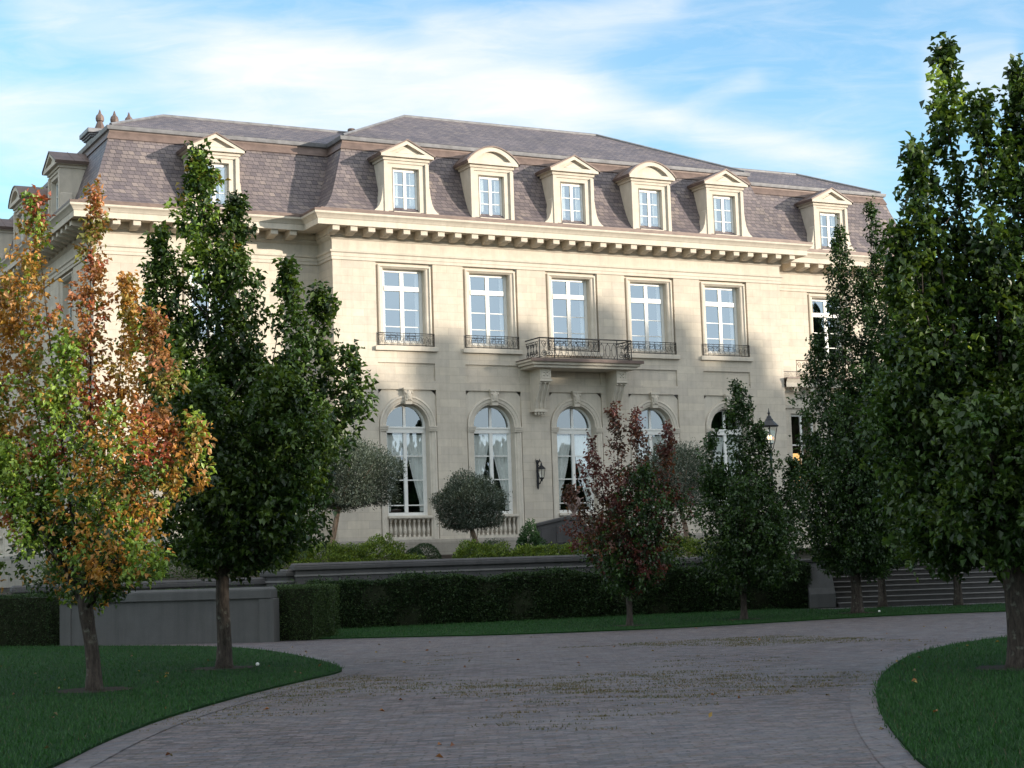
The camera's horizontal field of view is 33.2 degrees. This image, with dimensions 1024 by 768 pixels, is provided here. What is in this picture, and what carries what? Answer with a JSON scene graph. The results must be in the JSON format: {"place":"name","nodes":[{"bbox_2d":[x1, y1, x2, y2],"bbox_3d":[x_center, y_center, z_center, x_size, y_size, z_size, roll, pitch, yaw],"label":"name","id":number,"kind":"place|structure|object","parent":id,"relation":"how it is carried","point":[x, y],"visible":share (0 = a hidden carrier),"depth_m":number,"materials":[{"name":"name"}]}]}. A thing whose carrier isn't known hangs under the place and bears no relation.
{"place":"outdoors","nodes":[
{"label":"outdoors","id":0,"kind":"place"},
{"bbox_2d":[0,644,344,767],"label":"lawn","id":1,"kind":"structure","parent":0,"point":[132,727],"depth_m":24.10,"materials":[{"name":"green plant"}]},
{"bbox_2d":[53,687,134,692],"bbox_3d":[-5.813,4.274,23.977,1.115,0.001,1.153,-5,-7,28],"label":"soil ring","id":2,"kind":"object","parent":1,"relation":"on","point":[106,689],"visible":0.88,"depth_m":23.94,"materials":[{"name":"brown soil"}]},
{"bbox_2d":[0,174,216,690],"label":"pear tree","id":3,"kind":"object","parent":1,"relation":"on","point":[91,576],"visible":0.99,"depth_m":24.06,"materials":[{"name":"orange plant"}]},
{"bbox_2d":[193,666,258,669],"bbox_3d":[-4.779,4.712,28.465,1.210,0.001,1.135,1,-7,-27],"label":"soil ring","id":4,"kind":"object","parent":1,"relation":"on","point":[213,668],"visible":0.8,"depth_m":28.44,"materials":[{"name":"brown soil"}]},
{"bbox_2d":[116,137,379,668],"bbox_3d":[-4.455,0.192,28.681,4.229,9.249,5.515,1,-7,-27],"label":"pear tree","id":5,"kind":"object","parent":1,"relation":"on","point":[275,454],"visible":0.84,"depth_m":28.50,"materials":[{"name":"green plant"}]},
{"bbox_2d":[0,554,524,595],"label":"terrace ground","id":6,"kind":"structure","parent":0,"point":[448,556],"depth_m":61.65,"materials":[{"name":"grey stone"}]},
{"bbox_2d":[34,557,155,584],"bbox_3d":[-11.795,5.161,48.821,3.581,1.184,2.920,1,-7,-27],"label":"shrub","id":7,"kind":"object","parent":6,"relation":"on","point":[45,570],"visible":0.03,"depth_m":48.01,"materials":[{"name":"green plant"}]},
{"bbox_2d":[138,551,258,580],"bbox_3d":[-8.957,5.067,49.370,3.714,1.170,2.690,1,-7,-27],"label":"shrub","id":8,"kind":"object","parent":6,"relation":"on","point":[187,572],"visible":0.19,"depth_m":48.49,"materials":[{"name":"green plant"}]},
{"bbox_2d":[257,539,361,576],"bbox_3d":[-5.681,5.038,49.605,3.672,1.147,2.337,1,-7,-27],"label":"shrub","id":9,"kind":"object","parent":6,"relation":"on","point":[318,557],"visible":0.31,"depth_m":49.22,"materials":[{"name":"green plant"}]},
{"bbox_2d":[309,430,409,554],"bbox_3d":[-6.058,3.963,60.673,5.157,5.039,4.587,1,-7,-27],"label":"olive tree","id":10,"kind":"object","parent":6,"relation":"on","point":[350,477],"visible":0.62,"depth_m":60.06,"materials":[{"name":"green plant"}]},
{"bbox_2d":[328,533,425,561],"bbox_3d":[-4.057,4.944,50.070,2.819,1.218,2.761,-3,-6,9],"label":"shrub","id":11,"kind":"object","parent":6,"relation":"on","point":[365,548],"visible":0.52,"depth_m":49.84,"materials":[{"name":"green plant"}]},
{"bbox_2d":[404,547,426,559],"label":"shrub","id":12,"kind":"object","parent":6,"relation":"on","point":[412,550],"visible":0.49,"depth_m":51.21,"materials":[{"name":"green plant"}]},
{"bbox_2d":[414,543,442,558],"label":"shrub","id":13,"kind":"object","parent":6,"relation":"on","point":[431,549],"visible":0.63,"depth_m":52.42,"materials":[{"name":"green plant"}]},
{"bbox_2d":[0,110,912,587],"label":"mansion","id":14,"kind":"structure","parent":6,"relation":"on","point":[516,302],"depth_m":73.85,"materials":[{"name":"stone"}]},
{"bbox_2d":[0,327,3,386],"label":"window","id":15,"kind":"structure","parent":14,"relation":"in","point":[0,327],"depth_m":84.87,"materials":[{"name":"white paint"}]},
{"bbox_2d":[0,489,3,556],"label":"window","id":16,"kind":"structure","parent":14,"relation":"in","point":[1,530],"depth_m":82.85,"materials":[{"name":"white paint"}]},
{"bbox_2d":[22,298,35,382],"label":"window","id":17,"kind":"structure","parent":14,"relation":"in","point":[34,300],"depth_m":78.34,"materials":[{"name":"white paint"}]},
{"bbox_2d":[24,414,35,549],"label":"window","id":18,"kind":"structure","parent":14,"relation":"in","point":[33,417],"depth_m":77.81,"materials":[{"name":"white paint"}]},
{"bbox_2d":[56,271,72,362],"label":"window","id":19,"kind":"structure","parent":14,"relation":"in","point":[63,292],"depth_m":72.20,"materials":[{"name":"white paint"}]},
{"bbox_2d":[58,403,73,547],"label":"window","id":20,"kind":"structure","parent":14,"relation":"in","point":[67,438],"depth_m":71.56,"materials":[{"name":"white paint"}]},
{"bbox_2d":[182,259,244,349],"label":"window","id":21,"kind":"structure","parent":14,"relation":"in","point":[184,297],"depth_m":69.40,"materials":[{"name":"white paint"}]},
{"bbox_2d":[375,262,438,351],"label":"window","id":22,"kind":"structure","parent":14,"relation":"in","point":[403,291],"depth_m":71.77,"materials":[{"name":"glass"}]},
{"bbox_2d":[378,387,438,539],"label":"window","id":23,"kind":"structure","parent":14,"relation":"in","point":[421,450],"depth_m":71.19,"materials":[{"name":"white paint"}]},
{"bbox_2d":[462,267,522,354],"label":"window","id":24,"kind":"structure","parent":14,"relation":"in","point":[489,295],"depth_m":73.59,"materials":[{"name":"glass"}]},
{"bbox_2d":[466,389,524,537],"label":"window","id":25,"kind":"structure","parent":14,"relation":"in","point":[506,450],"depth_m":73.07,"materials":[{"name":"white paint"}]},
{"bbox_2d":[535,459,545,488],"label":"wall lantern","id":26,"kind":"object","parent":14,"relation":"attached to","point":[541,467],"depth_m":73.38,"materials":[{"name":"black metal"}]},
{"bbox_2d":[545,272,603,356],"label":"window","id":27,"kind":"structure","parent":14,"relation":"in","point":[571,309],"depth_m":75.47,"materials":[{"name":"glass"}]},
{"bbox_2d":[549,391,604,533],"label":"window","id":28,"kind":"structure","parent":14,"relation":"in","point":[588,404],"depth_m":74.84,"materials":[{"name":"white paint"}]},
{"bbox_2d":[624,276,679,358],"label":"window","id":29,"kind":"structure","parent":14,"relation":"in","point":[648,301],"depth_m":77.29,"materials":[{"name":"glass"}]},
{"bbox_2d":[629,392,682,533],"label":"window","id":30,"kind":"structure","parent":14,"relation":"in","point":[666,406],"depth_m":76.77,"materials":[{"name":"white paint"}]},
{"bbox_2d":[699,280,752,361],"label":"window","id":31,"kind":"structure","parent":14,"relation":"in","point":[722,304],"depth_m":79.13,"materials":[{"name":"glass"}]},
{"bbox_2d":[704,394,753,531],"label":"window","id":32,"kind":"structure","parent":14,"relation":"in","point":[712,404],"depth_m":78.38,"materials":[{"name":"white paint"}]},
{"bbox_2d":[807,293,856,368],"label":"window","id":33,"kind":"structure","parent":14,"relation":"in","point":[816,302],"depth_m":83.76,"materials":[{"name":"white paint"}]},
{"bbox_2d":[428,466,512,552],"bbox_3d":[-1.586,4.778,62.910,3.114,3.552,3.136,1,-7,-27],"label":"olive tree","id":34,"kind":"object","parent":6,"relation":"on","point":[471,517],"visible":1,"depth_m":62.41,"materials":[{"name":"green plant"}]},
{"bbox_2d":[452,538,518,558],"bbox_3d":[-0.828,5.133,51.960,2.218,0.935,1.902,1,-7,-27],"label":"shrub","id":35,"kind":"object","parent":6,"relation":"on","point":[483,551],"visible":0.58,"depth_m":51.66,"materials":[{"name":"green plant"}]},
{"bbox_2d":[464,538,506,556],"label":"shrub","id":36,"kind":"object","parent":6,"relation":"on","point":[491,542],"visible":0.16,"depth_m":55.40,"materials":[{"name":"green plant"}]},
{"bbox_2d":[514,518,546,556],"bbox_3d":[0.601,4.995,55.489,1.120,1.352,1.154,-3,-6,13],"label":"shrub","id":37,"kind":"object","parent":6,"relation":"on","point":[526,533],"visible":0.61,"depth_m":55.36,"materials":[{"name":"green plant"}]},
{"bbox_2d":[506,541,557,556],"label":"shrub","id":38,"kind":"object","parent":6,"relation":"on","point":[530,549],"visible":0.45,"depth_m":51.89,"materials":[{"name":"green plant"}]},
{"bbox_2d":[533,515,597,554],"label":"stair parapet","id":39,"kind":"structure","parent":6,"relation":"on","point":[549,529],"depth_m":70.06,"materials":[{"name":"stone"}]},
{"bbox_2d":[548,534,596,555],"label":"shrub","id":40,"kind":"object","parent":6,"relation":"on","point":[564,549],"visible":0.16,"depth_m":52.26,"materials":[{"name":"green plant"}]},
{"bbox_2d":[563,491,583,553],"bbox_3d":[2.359,5.216,64.919,0.684,2.430,0.608,-3,-6,14],"label":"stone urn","id":41,"kind":"object","parent":6,"relation":"on","point":[574,513],"visible":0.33,"depth_m":64.82,"materials":[{"name":"grey stone"}]},
{"bbox_2d":[636,437,721,555],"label":"olive tree","id":42,"kind":"object","parent":6,"relation":"on","point":[685,482],"visible":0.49,"depth_m":66.64,"materials":[{"name":"green plant"}]},
{"bbox_2d":[659,531,714,556],"bbox_3d":[5.547,5.251,54.723,2.753,1.238,2.143,1,-7,-27],"label":"shrub","id":43,"kind":"object","parent":6,"relation":"on","point":[687,545],"visible":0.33,"depth_m":54.30,"materials":[{"name":"green plant"}]},
{"bbox_2d":[0,0,1023,331],"label":"sky","id":44,"kind":"structure","parent":0,"point":[830,90],"materials":[{"name":"blue"}]},
{"bbox_2d":[59,602,1006,767],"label":"driveway","id":45,"kind":"structure","parent":0,"point":[810,728],"depth_m":19.18,"materials":[{"name":"grey stone"}]},
{"bbox_2d":[0,588,61,645],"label":"hedge","id":46,"kind":"object","parent":45,"relation":"on","point":[26,619],"visible":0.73,"depth_m":41.13,"materials":[{"name":"green plant"}]},
{"bbox_2d":[60,587,279,645],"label":"wall","id":47,"kind":"structure","parent":45,"relation":"on","point":[158,617],"depth_m":40.01,"materials":[{"name":"grey stone"}]},
{"bbox_2d":[54,647,362,767],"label":"kerb strip","id":48,"kind":"object","parent":45,"relation":"on","point":[97,754],"visible":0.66,"depth_m":18.39,"materials":[{"name":"grey stone"}]},
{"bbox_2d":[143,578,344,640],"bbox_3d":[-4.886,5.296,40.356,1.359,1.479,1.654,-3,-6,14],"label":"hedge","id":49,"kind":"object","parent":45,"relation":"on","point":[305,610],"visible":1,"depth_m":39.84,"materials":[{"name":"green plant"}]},
{"bbox_2d":[10,553,798,597],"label":"terrace wall","id":50,"kind":"structure","parent":45,"relation":"on","point":[372,570],"depth_m":47.44,"materials":[{"name":"stone"}]},
{"bbox_2d":[0,620,997,757],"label":"fallen leaves","id":51,"kind":"object","parent":45,"relation":"on","point":[452,744],"visible":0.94,"depth_m":20.51,"materials":[{"name":"brown plant"}]},
{"bbox_2d":[131,634,935,767],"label":"moss tufts","id":52,"kind":"object","parent":45,"relation":"on","point":[654,674],"visible":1,"depth_m":22.46,"materials":[{"name":"green plant"}]},
{"bbox_2d":[305,558,813,628],"bbox_3d":[1.728,5.910,48.804,15.672,1.694,1.509,1,-6,-22],"label":"hedge","id":53,"kind":"object","parent":45,"relation":"on","point":[504,596],"visible":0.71,"depth_m":47.88,"materials":[{"name":"green plant"}]},
{"bbox_2d":[288,612,995,640],"bbox_3d":[11.062,5.640,41.849,33.249,0.001,2.631,-1,-6,-11],"label":"kerb strip","id":54,"kind":"object","parent":45,"relation":"on","point":[640,630],"visible":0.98,"depth_m":39.57,"materials":[{"name":"grey stone"}]},
{"bbox_2d":[798,559,835,608],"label":"cheek wall","id":55,"kind":"structure","parent":45,"relation":"on","point":[821,592],"depth_m":51.07,"materials":[{"name":"stone"}]},
{"bbox_2d":[850,639,980,767],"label":"kerb strip","id":56,"kind":"object","parent":45,"relation":"on","point":[887,750],"visible":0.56,"depth_m":16.07,"materials":[{"name":"grey stone"}]},
{"bbox_2d":[831,560,1004,607],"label":"stone steps","id":57,"kind":"structure","parent":45,"relation":"on","point":[904,587],"depth_m":51.98,"materials":[{"name":"grey stone"}]},
{"bbox_2d":[316,602,1005,639],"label":"lawn","id":58,"kind":"structure","parent":0,"point":[649,627],"depth_m":42.92,"materials":[{"name":"green plant"}]},
{"bbox_2d":[557,401,700,625],"bbox_3d":[2.782,3.169,41.751,3.464,5.587,2.955,-5,-7,31],"label":"pear tree","id":59,"kind":"object","parent":58,"relation":"on","point":[606,544],"visible":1,"depth_m":41.26,"materials":[{"name":"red plant"}]},
{"bbox_2d":[680,378,818,618],"bbox_3d":[5.879,2.891,43.086,3.200,6.219,3.572,-5,-7,26],"label":"pear tree","id":60,"kind":"object","parent":58,"relation":"on","point":[752,544],"visible":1,"depth_m":42.98,"materials":[{"name":"green plant"}]},
{"bbox_2d":[783,195,908,612],"bbox_3d":[8.941,0.516,45.686,3.789,11.294,3.955,1,-7,-27],"label":"pear tree","id":61,"kind":"object","parent":58,"relation":"on","point":[854,549],"visible":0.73,"depth_m":45.25,"materials":[{"name":"green plant"}]},
{"bbox_2d":[855,255,942,607],"bbox_3d":[11.406,1.245,49.957,3.718,10.575,4.958,1,-7,-27],"label":"pear tree","id":62,"kind":"object","parent":58,"relation":"on","point":[882,598],"visible":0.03,"depth_m":49.44,"materials":[{"name":"green plant"}]},
{"bbox_2d":[946,280,971,604],"bbox_3d":[13.024,1.582,49.077,4.120,9.617,4.596,-5,-7,26],"label":"pear tree","id":63,"kind":"object","parent":58,"relation":"on","point":[958,597],"visible":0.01,"depth_m":48.63,"materials":[{"name":"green plant"}]},
{"bbox_2d":[869,634,1023,767],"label":"lawn","id":64,"kind":"structure","parent":0,"point":[925,763],"depth_m":17.05,"materials":[{"name":"green plant"}]},
{"bbox_2d":[840,31,1023,667],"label":"pear tree","id":65,"kind":"object","parent":64,"relation":"on","point":[951,475],"visible":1,"depth_m":22.66,"materials":[{"name":"green plant"}]},
{"bbox_2d":[975,665,1022,670],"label":"soil ring","id":66,"kind":"object","parent":64,"relation":"on","point":[997,667],"visible":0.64,"depth_m":22.56,"materials":[{"name":"brown soil"}]},
{"label":"terrace paving","id":67,"kind":"structure","parent":0,"visible":0},
{"bbox_2d":[762,408,778,481],"bbox_3d":[8.567,3.359,56.469,0.620,5.159,0.620,1,-7,-27],"label":"street lamp","id":68,"kind":"object","parent":67,"relation":"on","point":[769,422],"visible":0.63,"depth_m":56.56,"materials":[{"name":"black metal"}]}
]}

